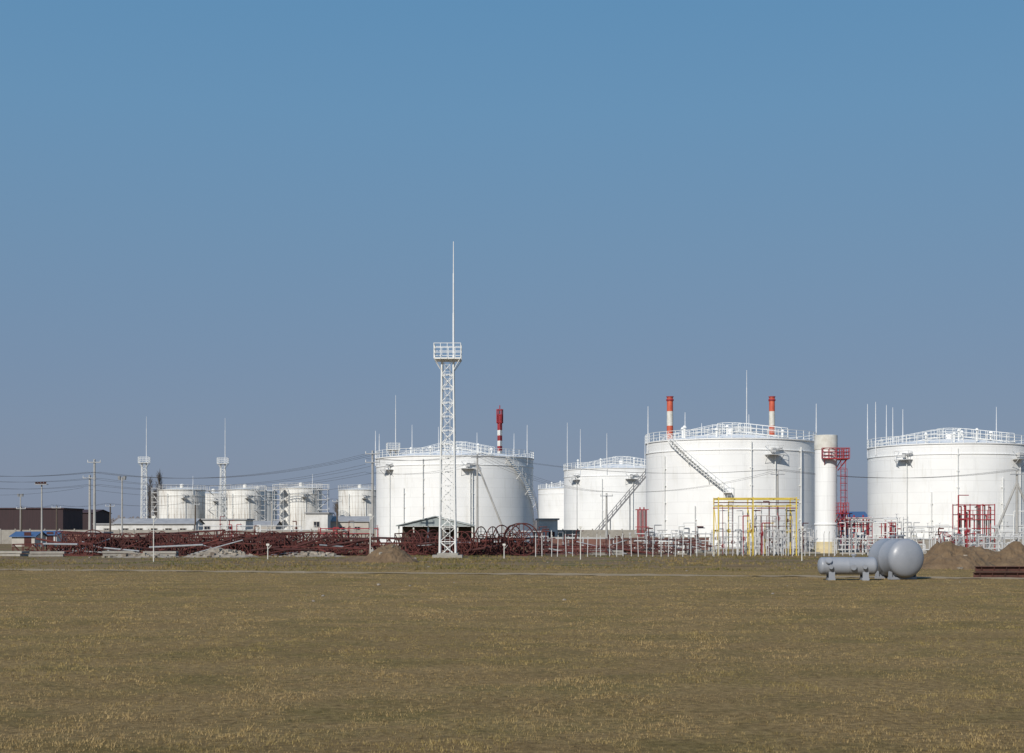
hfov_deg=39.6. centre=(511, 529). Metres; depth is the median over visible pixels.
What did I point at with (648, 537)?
valve station
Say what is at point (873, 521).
pipe rack
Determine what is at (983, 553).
soil heap
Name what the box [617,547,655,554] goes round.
steel pipe
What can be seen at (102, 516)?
warehouse
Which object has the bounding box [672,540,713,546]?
steel pipe
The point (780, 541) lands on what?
valve station
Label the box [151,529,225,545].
steel truss
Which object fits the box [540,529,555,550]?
valve station
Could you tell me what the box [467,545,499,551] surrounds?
steel pipe
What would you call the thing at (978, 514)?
red pipe manifold
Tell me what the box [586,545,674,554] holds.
steel truss
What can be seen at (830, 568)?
steel vessel
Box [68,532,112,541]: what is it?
shed
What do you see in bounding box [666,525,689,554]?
valve station
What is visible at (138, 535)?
steel truss
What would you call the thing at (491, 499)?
utility pole
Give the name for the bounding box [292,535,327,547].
steel pipe
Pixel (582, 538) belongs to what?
pipe rack
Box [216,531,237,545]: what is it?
steel reel
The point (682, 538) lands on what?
valve station
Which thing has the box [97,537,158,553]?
steel truss
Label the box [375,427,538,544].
storage tank
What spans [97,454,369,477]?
power cable
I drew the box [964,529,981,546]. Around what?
valve station
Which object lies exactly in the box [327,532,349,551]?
steel reel
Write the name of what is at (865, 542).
valve station
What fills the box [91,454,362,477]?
power cable
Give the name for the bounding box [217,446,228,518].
lightning mast
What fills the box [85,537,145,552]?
steel truss
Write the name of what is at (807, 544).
valve station
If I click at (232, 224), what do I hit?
sky
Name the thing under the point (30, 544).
steel truss
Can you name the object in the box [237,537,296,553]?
steel truss
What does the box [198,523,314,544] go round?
pipe rack
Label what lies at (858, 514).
building
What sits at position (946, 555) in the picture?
soil heap
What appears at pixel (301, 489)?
footbridge
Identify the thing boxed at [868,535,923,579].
steel vessel
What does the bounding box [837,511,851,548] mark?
red valve frame
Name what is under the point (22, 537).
shed
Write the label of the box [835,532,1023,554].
fence
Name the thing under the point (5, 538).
perimeter wall
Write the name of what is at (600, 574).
dirt track
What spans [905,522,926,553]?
valve station
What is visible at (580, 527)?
marker post
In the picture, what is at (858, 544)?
pipe rack
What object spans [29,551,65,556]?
concrete slab stack
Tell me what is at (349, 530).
pipe rack
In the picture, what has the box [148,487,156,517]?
poplar tree
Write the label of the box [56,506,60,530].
utility pole
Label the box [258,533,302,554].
steel truss
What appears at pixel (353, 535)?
steel truss
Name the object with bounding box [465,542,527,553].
steel truss
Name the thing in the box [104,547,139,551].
steel pipe
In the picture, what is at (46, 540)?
steel pipe
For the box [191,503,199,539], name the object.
utility pole
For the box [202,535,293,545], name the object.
steel truss
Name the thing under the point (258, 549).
steel pipe
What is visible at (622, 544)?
fence
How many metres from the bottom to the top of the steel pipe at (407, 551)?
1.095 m
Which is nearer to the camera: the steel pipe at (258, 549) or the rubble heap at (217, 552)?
the rubble heap at (217, 552)
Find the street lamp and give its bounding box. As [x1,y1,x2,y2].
[118,476,126,547]
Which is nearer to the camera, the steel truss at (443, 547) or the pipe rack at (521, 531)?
the steel truss at (443, 547)
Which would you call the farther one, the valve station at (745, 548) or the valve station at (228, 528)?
the valve station at (228, 528)
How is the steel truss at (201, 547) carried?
on the ground at (701, 709)
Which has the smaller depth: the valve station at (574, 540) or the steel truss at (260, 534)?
the steel truss at (260, 534)
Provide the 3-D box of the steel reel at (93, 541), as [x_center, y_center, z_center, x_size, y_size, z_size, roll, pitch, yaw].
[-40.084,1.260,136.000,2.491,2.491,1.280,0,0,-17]
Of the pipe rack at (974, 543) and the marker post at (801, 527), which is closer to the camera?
the marker post at (801, 527)
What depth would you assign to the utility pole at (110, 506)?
234.90 m
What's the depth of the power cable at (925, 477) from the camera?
149.83 m
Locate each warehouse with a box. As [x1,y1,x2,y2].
[0,508,83,529]
[83,510,111,529]
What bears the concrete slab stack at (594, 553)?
on the ground at (701, 709)
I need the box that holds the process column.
[812,435,849,552]
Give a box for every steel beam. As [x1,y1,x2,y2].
[973,572,1023,577]
[974,566,1023,571]
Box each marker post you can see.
[152,516,154,561]
[369,514,373,552]
[579,526,583,558]
[800,526,805,560]
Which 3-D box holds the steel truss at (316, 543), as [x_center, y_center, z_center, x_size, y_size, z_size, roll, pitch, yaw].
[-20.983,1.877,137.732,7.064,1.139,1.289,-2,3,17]
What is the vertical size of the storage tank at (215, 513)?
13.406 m
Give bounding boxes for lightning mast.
[138,417,149,517]
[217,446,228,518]
[386,398,399,455]
[432,241,462,557]
[735,370,751,433]
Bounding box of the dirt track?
[0,569,1023,578]
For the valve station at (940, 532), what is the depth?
159.03 m
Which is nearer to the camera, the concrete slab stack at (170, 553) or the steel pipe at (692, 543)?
the concrete slab stack at (170, 553)
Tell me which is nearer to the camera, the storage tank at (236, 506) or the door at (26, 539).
the door at (26, 539)
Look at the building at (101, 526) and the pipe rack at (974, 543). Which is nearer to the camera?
the pipe rack at (974, 543)
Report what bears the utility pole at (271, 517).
on the ground at (701, 709)
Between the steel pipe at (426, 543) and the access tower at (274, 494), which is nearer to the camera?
the steel pipe at (426, 543)
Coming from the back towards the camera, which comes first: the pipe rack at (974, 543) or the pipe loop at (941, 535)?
the pipe loop at (941, 535)
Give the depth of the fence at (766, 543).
131.96 m
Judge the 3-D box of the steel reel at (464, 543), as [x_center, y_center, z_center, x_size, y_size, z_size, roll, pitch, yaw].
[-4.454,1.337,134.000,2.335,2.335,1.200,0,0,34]
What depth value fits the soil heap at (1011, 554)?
91.00 m
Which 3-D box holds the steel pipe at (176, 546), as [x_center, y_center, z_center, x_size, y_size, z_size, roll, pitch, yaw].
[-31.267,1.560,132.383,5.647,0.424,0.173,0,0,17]
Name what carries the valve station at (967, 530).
on the ground at (701, 709)
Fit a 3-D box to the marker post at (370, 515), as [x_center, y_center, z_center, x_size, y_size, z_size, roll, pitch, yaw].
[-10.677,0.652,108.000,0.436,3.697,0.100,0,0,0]
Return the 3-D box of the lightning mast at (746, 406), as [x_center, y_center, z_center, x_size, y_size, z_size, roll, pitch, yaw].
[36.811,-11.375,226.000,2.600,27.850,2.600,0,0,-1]
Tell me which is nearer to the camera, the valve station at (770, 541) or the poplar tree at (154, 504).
the valve station at (770, 541)
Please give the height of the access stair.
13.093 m
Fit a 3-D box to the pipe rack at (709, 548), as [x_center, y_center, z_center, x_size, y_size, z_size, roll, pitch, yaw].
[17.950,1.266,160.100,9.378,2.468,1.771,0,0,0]
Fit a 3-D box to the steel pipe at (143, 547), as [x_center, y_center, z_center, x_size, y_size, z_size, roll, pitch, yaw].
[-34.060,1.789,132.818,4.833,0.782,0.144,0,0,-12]
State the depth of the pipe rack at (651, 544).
139.88 m
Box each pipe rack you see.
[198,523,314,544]
[318,525,378,536]
[479,530,551,542]
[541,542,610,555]
[543,537,621,545]
[606,535,694,554]
[629,530,710,550]
[711,527,814,551]
[832,534,939,553]
[837,514,907,548]
[837,520,872,551]
[909,523,954,544]
[938,531,1023,549]
[991,522,1023,549]
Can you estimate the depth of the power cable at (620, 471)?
161.26 m
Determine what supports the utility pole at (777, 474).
on the ground at (701, 709)
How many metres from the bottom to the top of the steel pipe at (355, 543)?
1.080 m
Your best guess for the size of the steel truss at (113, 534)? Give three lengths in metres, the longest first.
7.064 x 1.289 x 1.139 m
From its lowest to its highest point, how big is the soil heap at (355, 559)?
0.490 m
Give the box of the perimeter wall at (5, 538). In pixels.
[0,529,636,543]
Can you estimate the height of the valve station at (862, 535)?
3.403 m
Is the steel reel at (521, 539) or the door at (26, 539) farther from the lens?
the door at (26, 539)
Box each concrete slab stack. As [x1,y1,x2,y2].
[0,551,29,555]
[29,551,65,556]
[102,551,135,555]
[143,551,178,555]
[589,550,623,554]
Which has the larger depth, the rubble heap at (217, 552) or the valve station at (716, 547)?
the valve station at (716, 547)
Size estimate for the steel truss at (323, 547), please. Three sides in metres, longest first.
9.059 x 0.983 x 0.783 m
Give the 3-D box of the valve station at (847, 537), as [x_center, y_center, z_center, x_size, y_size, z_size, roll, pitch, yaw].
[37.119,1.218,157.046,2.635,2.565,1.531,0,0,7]
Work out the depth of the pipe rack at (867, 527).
157.44 m
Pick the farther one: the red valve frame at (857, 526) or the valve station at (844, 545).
the red valve frame at (857, 526)
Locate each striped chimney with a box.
[666,396,673,439]
[768,396,775,434]
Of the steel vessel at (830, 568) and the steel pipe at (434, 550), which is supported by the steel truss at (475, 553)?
the steel pipe at (434, 550)
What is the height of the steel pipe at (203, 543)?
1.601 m
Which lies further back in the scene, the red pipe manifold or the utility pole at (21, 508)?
the utility pole at (21, 508)
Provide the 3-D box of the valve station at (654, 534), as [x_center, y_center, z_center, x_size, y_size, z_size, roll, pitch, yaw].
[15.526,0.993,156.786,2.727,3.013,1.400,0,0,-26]
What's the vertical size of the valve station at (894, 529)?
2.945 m
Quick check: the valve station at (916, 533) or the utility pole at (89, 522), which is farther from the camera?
the utility pole at (89, 522)
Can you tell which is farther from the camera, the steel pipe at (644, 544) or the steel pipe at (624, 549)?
the steel pipe at (644, 544)
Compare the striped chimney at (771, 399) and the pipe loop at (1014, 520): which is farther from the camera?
the striped chimney at (771, 399)
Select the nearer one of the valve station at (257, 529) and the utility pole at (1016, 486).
the utility pole at (1016, 486)
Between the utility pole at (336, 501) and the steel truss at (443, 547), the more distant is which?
the utility pole at (336, 501)
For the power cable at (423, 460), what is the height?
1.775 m
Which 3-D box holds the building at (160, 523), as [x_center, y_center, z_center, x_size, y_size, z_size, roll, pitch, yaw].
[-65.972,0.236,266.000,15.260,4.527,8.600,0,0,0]
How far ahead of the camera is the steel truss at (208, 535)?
143.35 m
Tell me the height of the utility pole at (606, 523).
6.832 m
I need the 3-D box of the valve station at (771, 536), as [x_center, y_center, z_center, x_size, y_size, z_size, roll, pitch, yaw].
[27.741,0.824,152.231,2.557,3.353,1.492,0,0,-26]
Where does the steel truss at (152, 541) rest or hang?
on the ground at (701, 709)
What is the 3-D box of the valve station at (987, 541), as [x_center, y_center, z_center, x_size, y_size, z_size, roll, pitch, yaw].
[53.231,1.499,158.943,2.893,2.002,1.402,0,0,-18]
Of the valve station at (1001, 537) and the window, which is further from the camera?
the window
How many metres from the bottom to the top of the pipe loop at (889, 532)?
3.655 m
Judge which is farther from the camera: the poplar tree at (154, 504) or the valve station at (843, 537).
the poplar tree at (154, 504)
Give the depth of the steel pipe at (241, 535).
137.70 m
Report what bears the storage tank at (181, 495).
on the ground at (701, 709)
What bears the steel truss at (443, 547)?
on the ground at (701, 709)
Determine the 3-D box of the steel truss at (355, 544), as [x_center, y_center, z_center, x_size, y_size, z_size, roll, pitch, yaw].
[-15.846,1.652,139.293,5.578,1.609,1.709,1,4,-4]
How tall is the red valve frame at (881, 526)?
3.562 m
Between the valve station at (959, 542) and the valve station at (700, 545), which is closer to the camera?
the valve station at (959, 542)
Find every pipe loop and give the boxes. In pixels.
[659,534,670,551]
[683,522,696,552]
[873,522,887,543]
[883,518,896,536]
[912,528,923,550]
[935,524,948,543]
[999,515,1013,550]
[1013,511,1023,539]
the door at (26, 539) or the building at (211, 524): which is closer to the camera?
the door at (26, 539)
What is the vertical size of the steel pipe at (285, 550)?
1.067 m
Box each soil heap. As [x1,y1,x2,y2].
[321,556,365,561]
[360,544,418,562]
[921,541,994,569]
[970,546,996,559]
[985,541,1023,565]
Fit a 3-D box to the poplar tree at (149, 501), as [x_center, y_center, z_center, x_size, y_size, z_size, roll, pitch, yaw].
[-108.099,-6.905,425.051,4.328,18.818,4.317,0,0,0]
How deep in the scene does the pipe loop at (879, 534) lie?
150.07 m
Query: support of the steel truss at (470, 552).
on the ground at (701, 709)
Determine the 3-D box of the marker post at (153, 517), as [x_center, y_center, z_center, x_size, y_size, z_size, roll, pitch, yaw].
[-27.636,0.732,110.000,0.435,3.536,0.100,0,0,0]
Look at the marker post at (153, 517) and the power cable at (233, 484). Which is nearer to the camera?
the marker post at (153, 517)
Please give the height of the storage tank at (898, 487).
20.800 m
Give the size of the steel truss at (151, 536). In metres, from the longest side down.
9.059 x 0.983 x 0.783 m
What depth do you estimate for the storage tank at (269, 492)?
368.89 m
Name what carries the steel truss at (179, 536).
on the ground at (701, 709)
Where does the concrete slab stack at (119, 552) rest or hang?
on the ground at (701, 709)
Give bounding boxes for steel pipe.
[36,538,61,542]
[43,543,77,544]
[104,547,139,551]
[121,544,169,550]
[149,544,203,547]
[180,539,218,550]
[188,540,242,554]
[192,534,244,552]
[251,546,279,551]
[258,544,312,555]
[274,548,331,550]
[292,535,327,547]
[327,538,368,546]
[336,546,362,553]
[341,537,372,548]
[376,544,427,555]
[416,542,435,544]
[425,544,469,552]
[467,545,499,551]
[537,544,583,550]
[607,547,645,554]
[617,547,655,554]
[633,541,656,547]
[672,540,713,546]
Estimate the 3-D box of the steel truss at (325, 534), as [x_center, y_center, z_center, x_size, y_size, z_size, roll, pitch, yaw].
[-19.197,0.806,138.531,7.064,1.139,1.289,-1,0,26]
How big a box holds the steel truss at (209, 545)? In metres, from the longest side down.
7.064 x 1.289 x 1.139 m
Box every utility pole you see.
[16,506,25,530]
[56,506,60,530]
[83,475,90,536]
[87,459,100,550]
[105,504,114,531]
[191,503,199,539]
[267,501,275,532]
[332,499,341,536]
[365,450,379,551]
[471,454,510,549]
[600,493,612,536]
[771,471,784,551]
[988,471,1023,547]
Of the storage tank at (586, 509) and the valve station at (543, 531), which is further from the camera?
the storage tank at (586, 509)
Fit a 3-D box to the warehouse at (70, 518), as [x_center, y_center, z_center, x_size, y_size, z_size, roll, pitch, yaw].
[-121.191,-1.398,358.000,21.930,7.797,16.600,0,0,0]
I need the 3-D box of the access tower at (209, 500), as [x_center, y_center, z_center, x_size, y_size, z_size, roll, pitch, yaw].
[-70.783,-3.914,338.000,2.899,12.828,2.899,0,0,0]
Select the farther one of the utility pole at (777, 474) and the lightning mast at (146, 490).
the lightning mast at (146, 490)
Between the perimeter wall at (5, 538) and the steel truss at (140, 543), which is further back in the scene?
the perimeter wall at (5, 538)
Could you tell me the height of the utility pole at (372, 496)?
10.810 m
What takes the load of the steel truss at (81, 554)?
on the ground at (701, 709)
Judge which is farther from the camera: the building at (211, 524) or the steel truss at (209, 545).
the building at (211, 524)
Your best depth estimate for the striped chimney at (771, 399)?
299.44 m
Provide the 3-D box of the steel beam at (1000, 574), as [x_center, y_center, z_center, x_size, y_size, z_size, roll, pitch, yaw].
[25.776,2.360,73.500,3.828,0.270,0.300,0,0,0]
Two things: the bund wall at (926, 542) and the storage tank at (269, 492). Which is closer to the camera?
the bund wall at (926, 542)
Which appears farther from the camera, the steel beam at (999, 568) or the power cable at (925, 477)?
the power cable at (925, 477)
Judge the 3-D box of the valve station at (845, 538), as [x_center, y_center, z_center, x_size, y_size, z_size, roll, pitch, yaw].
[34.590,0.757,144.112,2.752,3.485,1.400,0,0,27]
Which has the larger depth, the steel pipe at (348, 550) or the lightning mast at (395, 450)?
the lightning mast at (395, 450)
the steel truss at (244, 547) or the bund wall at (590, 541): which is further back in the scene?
the bund wall at (590, 541)
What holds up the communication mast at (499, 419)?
on the ground at (701, 709)
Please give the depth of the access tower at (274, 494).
324.93 m
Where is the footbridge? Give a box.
[273,484,329,489]
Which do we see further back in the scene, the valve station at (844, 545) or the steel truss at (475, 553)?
the valve station at (844, 545)
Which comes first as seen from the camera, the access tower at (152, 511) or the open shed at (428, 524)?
the open shed at (428, 524)
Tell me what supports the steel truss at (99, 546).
on the ground at (701, 709)
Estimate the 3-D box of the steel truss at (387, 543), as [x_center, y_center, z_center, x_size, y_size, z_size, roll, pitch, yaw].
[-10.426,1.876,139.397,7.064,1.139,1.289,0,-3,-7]
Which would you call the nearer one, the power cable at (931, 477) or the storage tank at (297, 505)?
the power cable at (931, 477)
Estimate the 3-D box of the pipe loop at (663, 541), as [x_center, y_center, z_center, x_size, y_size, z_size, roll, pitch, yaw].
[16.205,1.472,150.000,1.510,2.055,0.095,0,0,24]
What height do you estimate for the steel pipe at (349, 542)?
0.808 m
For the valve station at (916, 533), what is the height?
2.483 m
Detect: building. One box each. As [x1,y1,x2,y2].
[96,523,113,529]
[112,518,204,529]
[201,519,254,529]
[253,521,282,529]
[535,518,559,541]
[837,512,867,537]
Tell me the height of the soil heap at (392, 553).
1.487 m
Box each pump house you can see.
[304,512,333,529]
[331,516,369,529]
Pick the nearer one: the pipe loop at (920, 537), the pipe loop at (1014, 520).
the pipe loop at (1014, 520)
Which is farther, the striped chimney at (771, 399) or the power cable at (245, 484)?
the striped chimney at (771, 399)
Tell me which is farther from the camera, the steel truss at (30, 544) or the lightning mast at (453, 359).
the steel truss at (30, 544)
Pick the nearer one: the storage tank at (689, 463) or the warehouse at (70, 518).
the storage tank at (689, 463)
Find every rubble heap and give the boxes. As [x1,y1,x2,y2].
[88,552,177,557]
[177,547,277,557]
[270,551,346,556]
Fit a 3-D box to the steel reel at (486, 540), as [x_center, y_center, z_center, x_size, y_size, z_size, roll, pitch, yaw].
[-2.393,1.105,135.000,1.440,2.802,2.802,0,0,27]
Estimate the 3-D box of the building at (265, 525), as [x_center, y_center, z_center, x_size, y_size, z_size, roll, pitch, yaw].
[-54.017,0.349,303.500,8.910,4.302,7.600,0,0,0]
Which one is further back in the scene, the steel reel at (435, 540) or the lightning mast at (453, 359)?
the steel reel at (435, 540)
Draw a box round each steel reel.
[79,529,106,553]
[147,531,168,550]
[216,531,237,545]
[258,531,284,555]
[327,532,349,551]
[404,530,430,555]
[425,529,449,554]
[451,531,477,555]
[474,526,499,554]
[493,525,522,554]
[503,523,539,555]
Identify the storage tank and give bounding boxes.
[158,484,205,518]
[205,489,222,518]
[223,484,266,520]
[247,486,276,520]
[279,474,322,529]
[338,484,375,529]
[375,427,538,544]
[538,481,563,529]
[563,425,645,529]
[645,404,816,546]
[867,402,1023,538]
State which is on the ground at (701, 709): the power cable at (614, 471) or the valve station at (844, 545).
the valve station at (844, 545)
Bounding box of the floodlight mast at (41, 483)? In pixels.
[35,482,47,542]
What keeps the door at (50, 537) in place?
in the shed at (51, 534)
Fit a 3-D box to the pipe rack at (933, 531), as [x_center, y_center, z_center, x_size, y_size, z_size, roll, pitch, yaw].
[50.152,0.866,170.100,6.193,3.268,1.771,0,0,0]
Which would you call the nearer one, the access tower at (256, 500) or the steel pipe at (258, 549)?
the steel pipe at (258, 549)
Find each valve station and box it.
[219,516,233,530]
[250,525,260,541]
[539,526,550,540]
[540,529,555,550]
[558,530,582,552]
[566,534,579,550]
[644,525,661,550]
[647,528,661,551]
[657,530,674,551]
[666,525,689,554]
[679,531,687,551]
[684,526,710,552]
[692,531,707,550]
[707,528,733,553]
[735,527,759,554]
[757,521,779,551]
[758,530,776,552]
[767,523,788,553]
[794,523,819,553]
[797,533,814,551]
[837,525,861,551]
[837,529,857,551]
[838,535,854,551]
[839,520,866,553]
[854,534,871,552]
[856,522,871,550]
[889,525,900,537]
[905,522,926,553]
[912,529,926,551]
[933,528,954,541]
[950,518,975,547]
[952,528,965,545]
[953,534,985,546]
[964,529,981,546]
[975,534,996,551]
[992,527,1023,550]
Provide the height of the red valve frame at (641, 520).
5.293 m
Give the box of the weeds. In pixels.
[0,554,970,570]
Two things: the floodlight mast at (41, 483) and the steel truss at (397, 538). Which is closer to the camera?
the steel truss at (397, 538)
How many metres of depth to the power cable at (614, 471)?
160.80 m
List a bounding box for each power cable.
[88,472,362,490]
[89,464,364,485]
[89,483,370,497]
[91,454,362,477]
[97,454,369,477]
[100,472,375,490]
[101,464,377,485]
[103,454,376,477]
[379,453,481,460]
[473,453,770,472]
[478,453,777,472]
[771,469,1010,477]
[784,469,1017,477]
[784,470,1010,477]
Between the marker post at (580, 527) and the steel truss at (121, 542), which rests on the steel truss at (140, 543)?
the steel truss at (121, 542)
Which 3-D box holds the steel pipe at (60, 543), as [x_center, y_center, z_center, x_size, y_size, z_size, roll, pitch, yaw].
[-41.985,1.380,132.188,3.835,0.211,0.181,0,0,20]
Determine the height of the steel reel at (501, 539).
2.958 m
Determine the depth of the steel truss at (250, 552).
137.10 m
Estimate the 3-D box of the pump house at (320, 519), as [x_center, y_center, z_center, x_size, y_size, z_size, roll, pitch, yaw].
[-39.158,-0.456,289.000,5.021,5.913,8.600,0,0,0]
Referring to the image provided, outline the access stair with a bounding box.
[595,470,645,529]
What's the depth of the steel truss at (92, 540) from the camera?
138.30 m
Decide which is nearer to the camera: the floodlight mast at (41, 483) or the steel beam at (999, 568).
the steel beam at (999, 568)
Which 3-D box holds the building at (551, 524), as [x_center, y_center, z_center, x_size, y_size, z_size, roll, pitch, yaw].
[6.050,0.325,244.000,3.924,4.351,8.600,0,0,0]
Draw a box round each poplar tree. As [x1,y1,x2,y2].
[145,476,155,517]
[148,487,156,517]
[153,470,165,516]
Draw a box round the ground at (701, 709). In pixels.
[0,544,1023,752]
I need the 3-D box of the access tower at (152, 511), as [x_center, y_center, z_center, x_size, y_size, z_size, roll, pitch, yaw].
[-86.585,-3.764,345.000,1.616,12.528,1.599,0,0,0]
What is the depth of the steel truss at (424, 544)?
140.43 m
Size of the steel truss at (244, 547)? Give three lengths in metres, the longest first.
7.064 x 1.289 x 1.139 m
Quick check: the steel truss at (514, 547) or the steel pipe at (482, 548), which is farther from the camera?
the steel truss at (514, 547)
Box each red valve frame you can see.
[635,507,648,536]
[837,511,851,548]
[848,515,871,548]
[879,522,895,537]
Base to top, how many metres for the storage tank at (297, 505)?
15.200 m
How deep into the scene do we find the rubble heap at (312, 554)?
129.13 m
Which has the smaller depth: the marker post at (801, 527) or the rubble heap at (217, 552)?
the marker post at (801, 527)
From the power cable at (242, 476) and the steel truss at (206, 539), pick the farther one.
the power cable at (242, 476)
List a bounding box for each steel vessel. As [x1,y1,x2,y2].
[817,554,877,579]
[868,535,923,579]
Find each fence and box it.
[535,531,714,556]
[712,529,834,555]
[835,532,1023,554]
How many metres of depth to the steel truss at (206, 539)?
141.32 m
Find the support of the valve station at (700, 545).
on the ground at (701, 709)
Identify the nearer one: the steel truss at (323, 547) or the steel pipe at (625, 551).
the steel truss at (323, 547)
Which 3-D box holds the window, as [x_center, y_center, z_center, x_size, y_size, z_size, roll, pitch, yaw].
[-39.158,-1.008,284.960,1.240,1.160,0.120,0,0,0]
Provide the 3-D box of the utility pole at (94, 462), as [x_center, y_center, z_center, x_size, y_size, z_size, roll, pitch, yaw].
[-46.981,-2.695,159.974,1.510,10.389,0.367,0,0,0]
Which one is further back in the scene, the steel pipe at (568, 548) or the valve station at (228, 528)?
the valve station at (228, 528)
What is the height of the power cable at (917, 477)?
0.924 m
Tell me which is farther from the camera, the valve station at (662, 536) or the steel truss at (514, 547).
the valve station at (662, 536)
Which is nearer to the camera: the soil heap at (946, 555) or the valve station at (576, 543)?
the soil heap at (946, 555)
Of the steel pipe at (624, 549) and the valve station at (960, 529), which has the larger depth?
the valve station at (960, 529)
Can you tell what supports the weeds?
on the ground at (701, 709)
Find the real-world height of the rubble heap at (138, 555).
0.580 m
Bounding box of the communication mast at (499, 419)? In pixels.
[496,405,502,453]
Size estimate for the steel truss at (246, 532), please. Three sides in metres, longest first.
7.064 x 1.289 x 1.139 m
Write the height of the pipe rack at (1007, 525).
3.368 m
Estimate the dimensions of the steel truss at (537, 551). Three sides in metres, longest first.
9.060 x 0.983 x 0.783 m
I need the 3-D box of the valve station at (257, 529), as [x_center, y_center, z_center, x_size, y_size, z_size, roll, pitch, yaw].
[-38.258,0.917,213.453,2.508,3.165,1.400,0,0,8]
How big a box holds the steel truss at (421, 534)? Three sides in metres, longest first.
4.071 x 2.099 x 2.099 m
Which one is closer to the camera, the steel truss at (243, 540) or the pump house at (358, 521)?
the steel truss at (243, 540)
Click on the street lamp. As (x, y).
(121, 478)
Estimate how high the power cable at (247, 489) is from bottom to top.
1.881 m
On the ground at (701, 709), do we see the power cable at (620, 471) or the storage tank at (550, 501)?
the storage tank at (550, 501)
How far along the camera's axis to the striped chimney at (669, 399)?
299.42 m
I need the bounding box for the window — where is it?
[313,521,319,526]
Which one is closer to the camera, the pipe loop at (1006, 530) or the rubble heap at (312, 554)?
the rubble heap at (312, 554)
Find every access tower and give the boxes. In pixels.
[151,488,157,517]
[207,486,221,518]
[254,486,266,520]
[272,485,284,522]
[317,485,328,511]
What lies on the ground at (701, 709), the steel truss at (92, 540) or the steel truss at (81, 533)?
the steel truss at (81, 533)
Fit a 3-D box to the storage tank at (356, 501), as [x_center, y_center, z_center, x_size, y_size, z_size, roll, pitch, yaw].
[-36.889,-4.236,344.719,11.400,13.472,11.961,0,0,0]
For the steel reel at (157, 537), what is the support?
on the ground at (701, 709)
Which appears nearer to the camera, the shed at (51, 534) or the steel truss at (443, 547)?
the steel truss at (443, 547)
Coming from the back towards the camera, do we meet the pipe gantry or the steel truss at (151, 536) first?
the steel truss at (151, 536)
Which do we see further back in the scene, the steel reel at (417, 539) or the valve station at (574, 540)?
the valve station at (574, 540)
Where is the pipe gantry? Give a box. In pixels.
[713,497,798,555]
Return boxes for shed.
[9,531,48,546]
[43,531,69,545]
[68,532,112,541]
[396,516,474,550]
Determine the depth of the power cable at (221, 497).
156.41 m
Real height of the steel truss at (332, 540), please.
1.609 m
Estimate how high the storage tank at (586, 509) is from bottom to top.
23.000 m
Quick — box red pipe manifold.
[952,495,994,549]
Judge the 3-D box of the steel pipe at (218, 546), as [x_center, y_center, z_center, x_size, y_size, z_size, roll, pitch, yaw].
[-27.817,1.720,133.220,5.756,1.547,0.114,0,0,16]
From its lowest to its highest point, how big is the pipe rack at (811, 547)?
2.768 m
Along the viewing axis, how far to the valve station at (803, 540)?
147.24 m
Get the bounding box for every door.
[24,532,30,546]
[47,532,52,545]
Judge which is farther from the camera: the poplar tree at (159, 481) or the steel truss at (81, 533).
the poplar tree at (159, 481)
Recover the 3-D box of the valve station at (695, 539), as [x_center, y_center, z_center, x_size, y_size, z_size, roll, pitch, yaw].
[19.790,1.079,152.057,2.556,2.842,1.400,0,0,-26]
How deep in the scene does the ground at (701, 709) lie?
27.14 m
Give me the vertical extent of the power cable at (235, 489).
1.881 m
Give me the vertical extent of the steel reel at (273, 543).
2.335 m
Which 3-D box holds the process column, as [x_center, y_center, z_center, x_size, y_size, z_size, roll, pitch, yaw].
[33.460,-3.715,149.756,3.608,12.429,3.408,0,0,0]
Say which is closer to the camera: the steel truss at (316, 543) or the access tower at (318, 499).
the steel truss at (316, 543)
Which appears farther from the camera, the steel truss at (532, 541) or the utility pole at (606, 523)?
the utility pole at (606, 523)
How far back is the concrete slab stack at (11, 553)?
131.37 m
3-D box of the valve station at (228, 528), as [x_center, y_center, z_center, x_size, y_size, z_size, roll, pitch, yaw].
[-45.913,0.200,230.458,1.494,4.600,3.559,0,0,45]
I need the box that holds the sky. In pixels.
[0,0,1023,520]
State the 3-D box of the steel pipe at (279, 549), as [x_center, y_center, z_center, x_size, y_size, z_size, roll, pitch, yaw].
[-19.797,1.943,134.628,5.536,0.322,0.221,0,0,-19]
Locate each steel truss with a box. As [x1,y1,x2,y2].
[12,542,90,553]
[36,543,102,555]
[52,546,147,553]
[55,531,121,542]
[62,532,110,553]
[64,536,149,545]
[82,537,176,545]
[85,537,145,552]
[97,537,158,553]
[104,534,194,544]
[113,542,176,550]
[122,534,215,542]
[135,533,176,550]
[149,532,199,555]
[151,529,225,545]
[152,543,228,554]
[158,545,246,552]
[163,533,251,541]
[182,536,272,544]
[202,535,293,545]
[207,543,265,554]
[212,541,275,552]
[227,531,298,544]
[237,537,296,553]
[240,531,312,546]
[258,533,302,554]
[259,541,331,552]
[272,545,367,555]
[281,531,348,543]
[302,534,373,545]
[309,537,367,554]
[322,537,378,553]
[369,542,437,554]
[371,537,426,554]
[394,533,436,552]
[401,537,458,554]
[423,538,482,553]
[441,538,498,554]
[445,542,513,553]
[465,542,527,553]
[468,542,540,553]
[486,537,545,554]
[506,545,586,553]
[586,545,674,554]
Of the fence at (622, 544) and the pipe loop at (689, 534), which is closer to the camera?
the fence at (622, 544)
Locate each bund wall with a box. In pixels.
[551,537,709,549]
[837,539,1021,549]
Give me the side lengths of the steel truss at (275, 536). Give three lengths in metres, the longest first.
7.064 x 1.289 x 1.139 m
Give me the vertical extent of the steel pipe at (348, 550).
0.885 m

